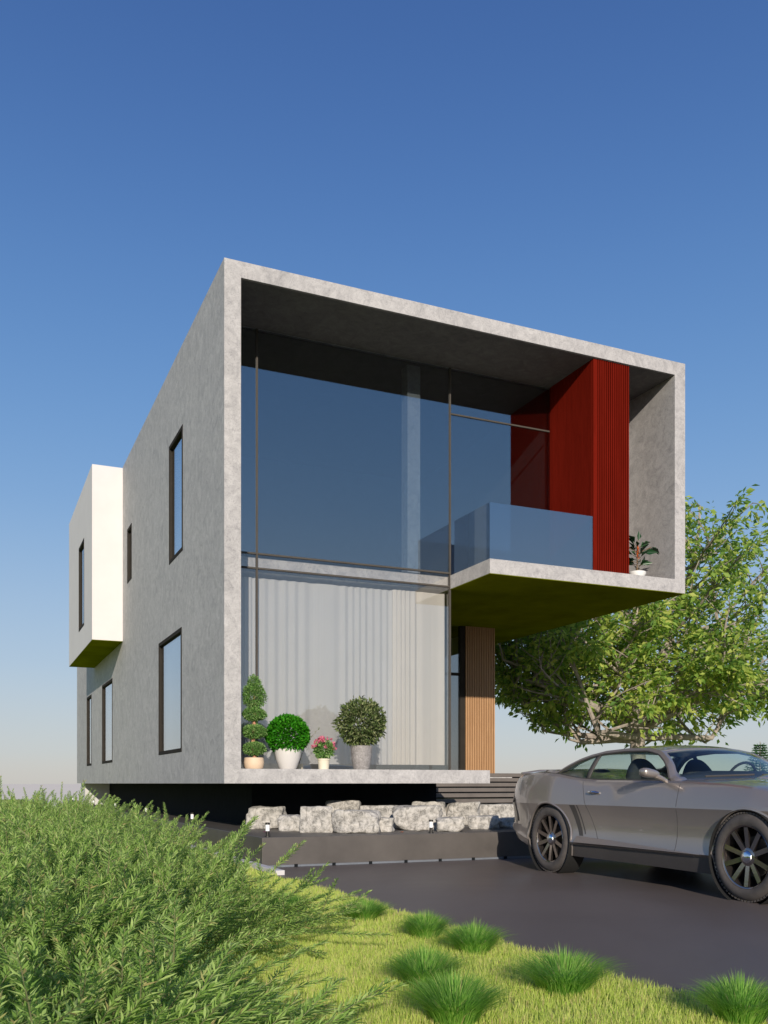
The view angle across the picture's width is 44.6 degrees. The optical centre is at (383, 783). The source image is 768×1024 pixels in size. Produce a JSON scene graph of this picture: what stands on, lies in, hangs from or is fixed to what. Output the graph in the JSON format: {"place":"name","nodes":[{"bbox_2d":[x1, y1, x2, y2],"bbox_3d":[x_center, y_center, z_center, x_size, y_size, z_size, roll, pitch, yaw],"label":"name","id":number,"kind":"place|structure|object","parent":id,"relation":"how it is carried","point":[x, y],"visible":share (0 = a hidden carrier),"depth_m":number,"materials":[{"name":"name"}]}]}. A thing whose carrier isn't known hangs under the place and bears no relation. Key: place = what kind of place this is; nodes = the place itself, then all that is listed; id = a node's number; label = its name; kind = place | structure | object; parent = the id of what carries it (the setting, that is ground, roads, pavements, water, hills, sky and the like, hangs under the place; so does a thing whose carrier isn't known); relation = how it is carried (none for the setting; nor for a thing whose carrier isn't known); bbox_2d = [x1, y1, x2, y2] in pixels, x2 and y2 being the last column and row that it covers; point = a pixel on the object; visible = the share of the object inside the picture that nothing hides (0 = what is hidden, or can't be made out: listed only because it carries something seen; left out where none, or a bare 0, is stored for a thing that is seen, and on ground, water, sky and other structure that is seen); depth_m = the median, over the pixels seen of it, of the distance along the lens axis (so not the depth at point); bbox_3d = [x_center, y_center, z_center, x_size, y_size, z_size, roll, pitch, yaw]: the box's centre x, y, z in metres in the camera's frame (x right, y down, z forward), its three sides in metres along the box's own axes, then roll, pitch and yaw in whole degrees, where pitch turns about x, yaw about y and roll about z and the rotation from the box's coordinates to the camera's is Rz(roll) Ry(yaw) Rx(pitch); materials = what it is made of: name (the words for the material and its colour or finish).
{"place":"outdoors","nodes":[
{"label":"outdoors","id":0,"kind":"place"},
{"bbox_2d":[65,801,530,867],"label":"terrace","id":1,"kind":"structure","parent":0,"point":[395,845],"depth_m":11.65,"materials":[{"name":"concrete"}]},
{"bbox_2d":[245,806,286,828],"bbox_3d":[-1.624,0.474,13.004,0.565,0.321,0.332,0,0,3],"label":"boulder","id":2,"kind":"object","parent":1,"relation":"on","point":[270,815],"visible":0.76,"depth_m":12.87,"materials":[{"name":"stone"}]},
{"bbox_2d":[265,822,269,836],"bbox_3d":[-1.369,0.545,11.007,0.068,0.170,0.068,0,0,-24],"label":"path light","id":3,"kind":"object","parent":1,"relation":"on","point":[267,827],"visible":1,"depth_m":10.99,"materials":[{"name":"metal"}]},
{"bbox_2d":[277,814,299,830],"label":"boulder","id":4,"kind":"object","parent":1,"relation":"on","point":[288,822],"visible":0.66,"depth_m":12.30,"materials":[{"name":"stone"}]},
{"bbox_2d":[299,806,333,832],"bbox_3d":[-0.865,0.462,12.076,0.451,0.345,0.292,0,0,-2],"label":"boulder","id":5,"kind":"object","parent":1,"relation":"on","point":[315,819],"visible":0.95,"depth_m":11.96,"materials":[{"name":"stone"}]},
{"bbox_2d":[325,800,360,813],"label":"boulder","id":6,"kind":"object","parent":1,"relation":"on","point":[345,804],"visible":0.3,"depth_m":13.50,"materials":[{"name":"stone"}]},
{"bbox_2d":[331,809,380,832],"bbox_3d":[-0.357,0.483,11.983,0.633,0.302,0.310,0,0,6],"label":"boulder","id":7,"kind":"object","parent":1,"relation":"on","point":[358,821],"visible":0.98,"depth_m":11.86,"materials":[{"name":"stone"}]},
{"bbox_2d":[69,258,684,824],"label":"house","id":8,"kind":"structure","parent":1,"relation":"on","point":[495,482],"depth_m":15.08,"materials":[{"name":"grey concrete"}]},
{"bbox_2d":[79,539,83,630],"bbox_3d":[-6.943,-4.548,21.587,0.076,1.961,1.096,0,0,-24],"label":"window","id":9,"kind":"structure","parent":8,"relation":"in","point":[81,549],"depth_m":21.88,"materials":[{"name":"glass"}]},
{"bbox_2d":[87,694,91,765],"bbox_3d":[-8.025,-1.435,25.591,0.076,1.906,1.096,0,0,-24],"label":"window","id":10,"kind":"structure","parent":8,"relation":"in","point":[89,699],"depth_m":25.81,"materials":[{"name":"glass"}]},
{"bbox_2d":[102,678,112,763],"bbox_3d":[-6.544,-1.445,22.244,0.076,1.926,1.816,0,0,-24],"label":"window","id":11,"kind":"structure","parent":8,"relation":"in","point":[107,688],"depth_m":22.43,"materials":[{"name":"glass"}]},
{"bbox_2d":[127,523,131,583],"bbox_3d":[-5.167,-4.690,19.130,0.076,1.116,0.566,0,0,-24],"label":"window","id":12,"kind":"structure","parent":8,"relation":"in","point":[129,531],"depth_m":19.32,"materials":[{"name":"brown metal"}]},
{"bbox_2d":[159,627,181,754],"bbox_3d":[-3.468,-1.448,15.289,0.076,1.921,1.906,0,0,-24],"label":"window","id":13,"kind":"structure","parent":8,"relation":"in","point":[170,649],"depth_m":15.34,"materials":[{"name":"glass"}]},
{"bbox_2d":[169,424,182,564],"bbox_3d":[-3.266,-4.535,14.831,0.076,1.926,1.066,0,0,-24],"label":"window","id":14,"kind":"structure","parent":8,"relation":"in","point":[176,447],"depth_m":14.94,"materials":[{"name":"glass"}]},
{"bbox_2d":[241,674,267,768],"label":"spiral topiary","id":15,"kind":"object","parent":8,"relation":"on","point":[254,713],"visible":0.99,"depth_m":12.43,"materials":[{"name":"green plant"}]},
{"bbox_2d":[264,713,310,768],"bbox_3d":[-1.305,-0.580,12.716,0.648,0.779,0.639,0,0,-24],"label":"box ball","id":16,"kind":"object","parent":8,"relation":"on","point":[284,749],"visible":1,"depth_m":12.56,"materials":[{"name":"plant"}]},
{"bbox_2d":[241,577,391,764],"bbox_3d":[-1.060,-1.645,14.030,2.690,2.710,0.039,0,0,-24],"label":"curtain","id":17,"kind":"object","parent":8,"relation":"hanging from","point":[324,651],"visible":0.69,"depth_m":14.06,"materials":[{"name":"white fabric"}]},
{"bbox_2d":[311,736,336,768],"bbox_3d":[-0.833,-0.426,12.907,0.363,0.472,0.361,0,0,-24],"label":"flower pot","id":18,"kind":"object","parent":8,"relation":"on","point":[321,746],"visible":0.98,"depth_m":12.84,"materials":[{"name":"ceramic"}]},
{"bbox_2d":[331,695,386,768],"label":"olive bush","id":19,"kind":"object","parent":8,"relation":"on","point":[361,740],"visible":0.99,"depth_m":13.02,"materials":[{"name":"green plant"}]},
{"bbox_2d":[392,590,444,764],"bbox_3d":[0.543,-1.645,14.663,0.895,2.710,0.045,0,0,-24],"label":"curtain","id":20,"kind":"object","parent":8,"relation":"hanging from","point":[418,682],"visible":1,"depth_m":14.67,"materials":[{"name":"white fabric"}]},
{"bbox_2d":[629,531,658,575],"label":"balcony plant","id":21,"kind":"object","parent":8,"relation":"on","point":[649,551],"visible":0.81,"depth_m":14.89,"materials":[{"name":"green plant"}]},
{"bbox_2d":[360,805,397,827],"bbox_3d":[-0.049,0.470,13.315,0.578,0.327,0.281,0,0,6],"label":"boulder","id":22,"kind":"object","parent":1,"relation":"on","point":[385,810],"visible":0.31,"depth_m":13.19,"materials":[{"name":"stone"}]},
{"bbox_2d":[379,817,394,831],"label":"boulder","id":23,"kind":"object","parent":1,"relation":"on","point":[385,824],"visible":0.55,"depth_m":12.16,"materials":[{"name":"stone"}]},
{"bbox_2d":[267,856,530,866],"bbox_3d":[2.712,0.963,12.658,9.000,0.034,0.042,0,0,-24],"label":"edge strip","id":24,"kind":"object","parent":1,"relation":"attached to","point":[402,861],"visible":0.39,"depth_m":11.54,"materials":[{"name":"grey metal"}]},
{"bbox_2d":[392,805,442,829],"bbox_3d":[0.456,0.462,12.720,0.701,0.344,0.348,0,0,0],"label":"boulder","id":25,"kind":"object","parent":1,"relation":"on","point":[412,817],"visible":0.81,"depth_m":12.57,"materials":[{"name":"stone"}]},
{"bbox_2d":[412,801,446,816],"bbox_3d":[0.692,0.449,14.087,0.541,0.370,0.284,0,0,7],"label":"boulder","id":26,"kind":"object","parent":1,"relation":"on","point":[442,805],"visible":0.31,"depth_m":13.97,"materials":[{"name":"stone"}]},
{"bbox_2d":[428,820,433,832],"bbox_3d":[0.597,0.545,11.877,0.068,0.170,0.068,0,0,-24],"label":"path light","id":27,"kind":"object","parent":1,"relation":"on","point":[430,826],"visible":1,"depth_m":11.86,"materials":[{"name":"metal"}]},
{"bbox_2d":[435,817,464,831],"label":"boulder","id":28,"kind":"object","parent":1,"relation":"on","point":[452,824],"visible":0.99,"depth_m":12.17,"materials":[{"name":"stone"}]},
{"bbox_2d":[446,801,480,824],"bbox_3d":[1.185,0.452,14.135,0.543,0.364,0.274,0,0,6],"label":"boulder","id":29,"kind":"object","parent":1,"relation":"on","point":[465,810],"visible":0.56,"depth_m":14.02,"materials":[{"name":"stone"}]},
{"bbox_2d":[436,773,524,806],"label":"entrance steps","id":30,"kind":"structure","parent":1,"relation":"on","point":[499,790],"depth_m":16.39,"materials":[{"name":"concrete"}]},
{"bbox_2d":[468,815,500,828],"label":"boulder","id":31,"kind":"object","parent":1,"relation":"on","point":[485,822],"visible":0.94,"depth_m":12.86,"materials":[{"name":"stone"}]},
{"bbox_2d":[480,803,513,817],"bbox_3d":[1.724,0.473,14.432,0.725,0.322,0.301,0,0,1],"label":"boulder","id":32,"kind":"object","parent":1,"relation":"on","point":[503,810],"visible":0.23,"depth_m":14.30,"materials":[{"name":"stone"}]},
{"bbox_2d":[498,817,514,827],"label":"boulder","id":33,"kind":"object","parent":1,"relation":"on","point":[506,822],"visible":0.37,"depth_m":13.09,"materials":[{"name":"stone"}]},
{"bbox_2d":[293,727,319,768],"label":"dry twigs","id":34,"kind":"object","parent":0,"point":[299,766],"visible":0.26,"depth_m":13.33,"materials":[{"name":"wood"}]},
{"bbox_2d":[1,784,764,1023],"bbox_3d":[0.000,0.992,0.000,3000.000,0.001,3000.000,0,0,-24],"label":"ground","id":35,"kind":"structure","parent":0,"point":[30,789],"depth_m":130.07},
{"bbox_2d":[131,829,284,874],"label":"kerb","id":36,"kind":"structure","parent":35,"relation":"on","point":[277,870],"depth_m":10.47,"materials":[{"name":"concrete"}]},
{"bbox_2d":[0,0,767,783],"label":"sky","id":37,"kind":"structure","parent":0,"point":[594,171],"materials":[{"name":"blue"}]},
{"bbox_2d":[1,799,767,1023],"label":"lawn","id":38,"kind":"structure","parent":0,"point":[17,800],"depth_m":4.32,"materials":[{"name":"green plant"}]},
{"bbox_2d":[1,804,43,839],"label":"shrub","id":39,"kind":"object","parent":38,"relation":"on","point":[8,809],"visible":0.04,"depth_m":8.43,"materials":[{"name":"green plant"}]},
{"bbox_2d":[1,787,47,810],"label":"shrub","id":40,"kind":"object","parent":38,"relation":"on","point":[25,792],"visible":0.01,"depth_m":14.77,"materials":[{"name":"green plant"}]},
{"bbox_2d":[1,788,53,808],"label":"shrub","id":41,"kind":"object","parent":38,"relation":"on","point":[12,795],"visible":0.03,"depth_m":15.22,"materials":[{"name":"green plant"}]},
{"bbox_2d":[0,785,71,836],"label":"shrub","id":42,"kind":"object","parent":38,"relation":"on","point":[44,822],"visible":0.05,"depth_m":9.21,"materials":[{"name":"green plant"}]},
{"bbox_2d":[0,776,71,826],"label":"shrub","id":43,"kind":"object","parent":38,"relation":"on","point":[15,798],"visible":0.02,"depth_m":11.63,"materials":[{"name":"green plant"}]},
{"bbox_2d":[3,788,71,812],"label":"shrub","id":44,"kind":"object","parent":38,"relation":"on","point":[21,800],"visible":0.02,"depth_m":13.94,"materials":[{"name":"green plant"}]},
{"bbox_2d":[3,786,75,817],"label":"shrub","id":45,"kind":"object","parent":38,"relation":"on","point":[10,792],"visible":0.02,"depth_m":12.67,"materials":[{"name":"green plant"}]},
{"bbox_2d":[16,791,69,826],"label":"shrub","id":46,"kind":"object","parent":38,"relation":"on","point":[35,798],"visible":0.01,"depth_m":10.89,"materials":[{"name":"green plant"}]},
{"bbox_2d":[0,833,87,937],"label":"shrub","id":47,"kind":"object","parent":38,"relation":"on","point":[13,855],"visible":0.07,"depth_m":4.93,"materials":[{"name":"green plant"}]},
{"bbox_2d":[0,797,90,827],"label":"shrub","id":48,"kind":"object","parent":38,"relation":"on","point":[40,813],"visible":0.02,"depth_m":10.81,"materials":[{"name":"green plant"}]},
{"bbox_2d":[17,782,92,807],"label":"shrub","id":49,"kind":"object","parent":38,"relation":"on","point":[61,792],"visible":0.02,"depth_m":15.63,"materials":[{"name":"green plant"}]},
{"bbox_2d":[0,810,123,858],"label":"shrub","id":50,"kind":"object","parent":38,"relation":"on","point":[62,830],"visible":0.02,"depth_m":7.87,"materials":[{"name":"green plant"}]},
{"bbox_2d":[28,787,95,811],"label":"shrub","id":51,"kind":"object","parent":38,"relation":"on","point":[80,798],"visible":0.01,"depth_m":14.33,"materials":[{"name":"green plant"}]},
{"bbox_2d":[1,790,128,824],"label":"shrub","id":52,"kind":"object","parent":38,"relation":"on","point":[84,807],"visible":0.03,"depth_m":12.01,"materials":[{"name":"green plant"}]},
{"bbox_2d":[5,798,131,857],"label":"shrub","id":53,"kind":"object","parent":38,"relation":"on","point":[62,817],"visible":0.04,"depth_m":8.49,"materials":[{"name":"green plant"}]},
{"bbox_2d":[0,836,142,996],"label":"shrub","id":54,"kind":"object","parent":38,"relation":"on","point":[16,930],"visible":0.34,"depth_m":3.77,"materials":[{"name":"green plant"}]},
{"bbox_2d":[25,790,119,814],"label":"shrub","id":55,"kind":"object","parent":38,"relation":"on","point":[91,800],"visible":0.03,"depth_m":13.76,"materials":[{"name":"green plant"}]},
{"bbox_2d":[0,799,145,913],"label":"shrub","id":56,"kind":"object","parent":38,"relation":"on","point":[19,836],"visible":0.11,"depth_m":6.06,"materials":[{"name":"green plant"}]},
{"bbox_2d":[7,790,139,837],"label":"shrub","id":57,"kind":"object","parent":38,"relation":"on","point":[58,810],"visible":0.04,"depth_m":9.77,"materials":[{"name":"green plant"}]},
{"bbox_2d":[0,791,166,886],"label":"shrub","id":58,"kind":"object","parent":38,"relation":"on","point":[67,828],"visible":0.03,"depth_m":7.22,"materials":[{"name":"green plant"}]},
{"bbox_2d":[3,795,168,842],"bbox_3d":[-3.311,0.561,10.692,2.398,0.882,2.096,0,0,1],"label":"shrub","id":59,"kind":"object","parent":38,"relation":"on","point":[96,806],"visible":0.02,"depth_m":10.74,"materials":[{"name":"green plant"}]},
{"bbox_2d":[0,780,178,895],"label":"shrub","id":60,"kind":"object","parent":38,"relation":"on","point":[93,842],"visible":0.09,"depth_m":6.44,"materials":[{"name":"green plant"}]},
{"bbox_2d":[39,792,163,826],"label":"shrub","id":61,"kind":"object","parent":38,"relation":"on","point":[117,811],"visible":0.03,"depth_m":12.96,"materials":[{"name":"green plant"}]},
{"bbox_2d":[16,797,196,869],"bbox_3d":[-2.870,0.562,9.286,2.392,0.880,2.091,0,0,17],"label":"shrub","id":62,"kind":"object","parent":38,"relation":"on","point":[104,814],"visible":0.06,"depth_m":9.31,"materials":[{"name":"green plant"}]},
{"bbox_2d":[42,794,170,831],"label":"shrub","id":63,"kind":"object","parent":38,"relation":"on","point":[108,797],"visible":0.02,"depth_m":11.80,"materials":[{"name":"green plant"}]},
{"bbox_2d":[8,799,220,872],"bbox_3d":[-2.541,0.574,8.145,2.037,0.857,2.329,0,0,17],"label":"shrub","id":64,"kind":"object","parent":38,"relation":"on","point":[157,835],"visible":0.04,"depth_m":8.16,"materials":[{"name":"green plant"}]},
{"bbox_2d":[63,798,181,858],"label":"shrub","id":65,"kind":"object","parent":38,"relation":"on","point":[124,807],"visible":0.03,"depth_m":10.33,"materials":[{"name":"green plant"}]},
{"bbox_2d":[0,827,248,1004],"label":"shrub","id":66,"kind":"object","parent":38,"relation":"on","point":[117,921],"visible":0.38,"depth_m":4.15,"materials":[{"name":"green plant"}]},
{"bbox_2d":[0,802,251,941],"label":"shrub","id":67,"kind":"object","parent":38,"relation":"on","point":[67,862],"visible":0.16,"depth_m":5.21,"materials":[{"name":"green plant"}]},
{"bbox_2d":[0,815,262,917],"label":"shrub","id":68,"kind":"object","parent":38,"relation":"on","point":[178,873],"visible":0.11,"depth_m":6.05,"materials":[{"name":"green plant"}]},
{"bbox_2d":[0,817,305,993],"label":"shrub","id":69,"kind":"object","parent":38,"relation":"on","point":[218,905],"visible":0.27,"depth_m":4.67,"materials":[{"name":"green plant"}]},
{"bbox_2d":[49,806,274,895],"bbox_3d":[-1.936,0.599,7.546,1.944,0.806,2.224,0,0,-20],"label":"shrub","id":70,"kind":"object","parent":38,"relation":"on","point":[223,843],"visible":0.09,"depth_m":7.79,"materials":[{"name":"green plant"}]},
{"bbox_2d":[37,810,291,922],"bbox_3d":[-1.712,0.593,6.314,1.944,0.818,2.224,0,0,-36],"label":"shrub","id":71,"kind":"object","parent":38,"relation":"on","point":[179,861],"visible":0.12,"depth_m":6.58,"materials":[{"name":"green plant"}]},
{"bbox_2d":[77,802,256,870],"bbox_3d":[-2.503,0.593,9.027,2.224,0.817,1.944,0,0,-42],"label":"shrub","id":72,"kind":"object","parent":38,"relation":"on","point":[172,821],"visible":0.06,"depth_m":9.00,"materials":[{"name":"green plant"}]},
{"bbox_2d":[0,895,394,1023],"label":"shrub","id":73,"kind":"object","parent":38,"relation":"on","point":[134,1013],"visible":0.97,"depth_m":2.55,"materials":[{"name":"green plant"}]},
{"bbox_2d":[0,874,407,1023],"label":"shrub","id":74,"kind":"object","parent":38,"relation":"on","point":[157,955],"visible":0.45,"depth_m":3.42,"materials":[{"name":"green plant"}]},
{"bbox_2d":[37,813,391,973],"bbox_3d":[-0.973,0.590,5.618,2.224,0.823,1.944,0,0,21],"label":"shrub","id":75,"kind":"object","parent":38,"relation":"on","point":[266,925],"visible":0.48,"depth_m":5.53,"materials":[{"name":"green plant"}]},
{"bbox_2d":[262,892,309,911],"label":"grass tuft","id":76,"kind":"object","parent":38,"relation":"on","point":[292,899],"visible":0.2,"depth_m":6.95,"materials":[{"name":"green plant"}]},
{"bbox_2d":[328,896,393,921],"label":"grass tuft","id":77,"kind":"object","parent":38,"relation":"on","point":[368,908],"visible":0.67,"depth_m":6.59,"materials":[{"name":"green plant"}]},
{"bbox_2d":[371,942,474,987],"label":"grass tuft","id":78,"kind":"object","parent":38,"relation":"on","point":[423,963],"visible":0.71,"depth_m":4.42,"materials":[{"name":"green plant"}]},
{"bbox_2d":[395,909,460,940],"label":"grass tuft","id":79,"kind":"object","parent":38,"relation":"on","point":[422,924],"visible":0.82,"depth_m":5.83,"materials":[{"name":"green plant"}]},
{"bbox_2d":[386,966,524,1023],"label":"grass tuft","id":80,"kind":"object","parent":38,"relation":"on","point":[451,1000],"visible":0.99,"depth_m":3.74,"materials":[{"name":"green plant"}]},
{"bbox_2d":[430,918,517,955],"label":"grass tuft","id":81,"kind":"object","parent":38,"relation":"on","point":[476,939],"visible":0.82,"depth_m":5.30,"materials":[{"name":"green plant"}]},
{"bbox_2d":[493,942,633,996],"bbox_3d":[0.846,0.852,4.374,0.727,0.255,0.737,0,0,-24],"label":"grass tuft","id":82,"kind":"object","parent":38,"relation":"on","point":[563,974],"visible":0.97,"depth_m":4.32,"materials":[{"name":"green plant"}]},
{"bbox_2d":[672,969,767,1023],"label":"grass tuft","id":83,"kind":"object","parent":38,"relation":"on","point":[737,1001],"visible":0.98,"depth_m":3.75,"materials":[{"name":"green plant"}]},
{"bbox_2d":[252,857,767,1021],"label":"driveway","id":84,"kind":"structure","parent":0,"point":[676,929],"depth_m":7.33,"materials":[{"name":"grey asphalt"}]},
{"bbox_2d":[513,745,767,904],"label":"parked car","id":85,"kind":"object","parent":84,"relation":"on","point":[698,816],"visible":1,"depth_m":9.02,"materials":[{"name":"grey paint"}]},
{"bbox_2d":[744,742,767,771],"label":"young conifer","id":86,"kind":"object","parent":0,"point":[759,762],"visible":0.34,"depth_m":25.08,"materials":[{"name":"green plant"}]},
{"label":"lawn","id":87,"kind":"structure","parent":0,"visible":0},
{"bbox_2d":[495,484,767,761],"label":"leafy tree","id":88,"kind":"object","parent":87,"relation":"on","point":[543,666],"visible":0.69,"depth_m":20.57,"materials":[{"name":"green plant"}]}
]}

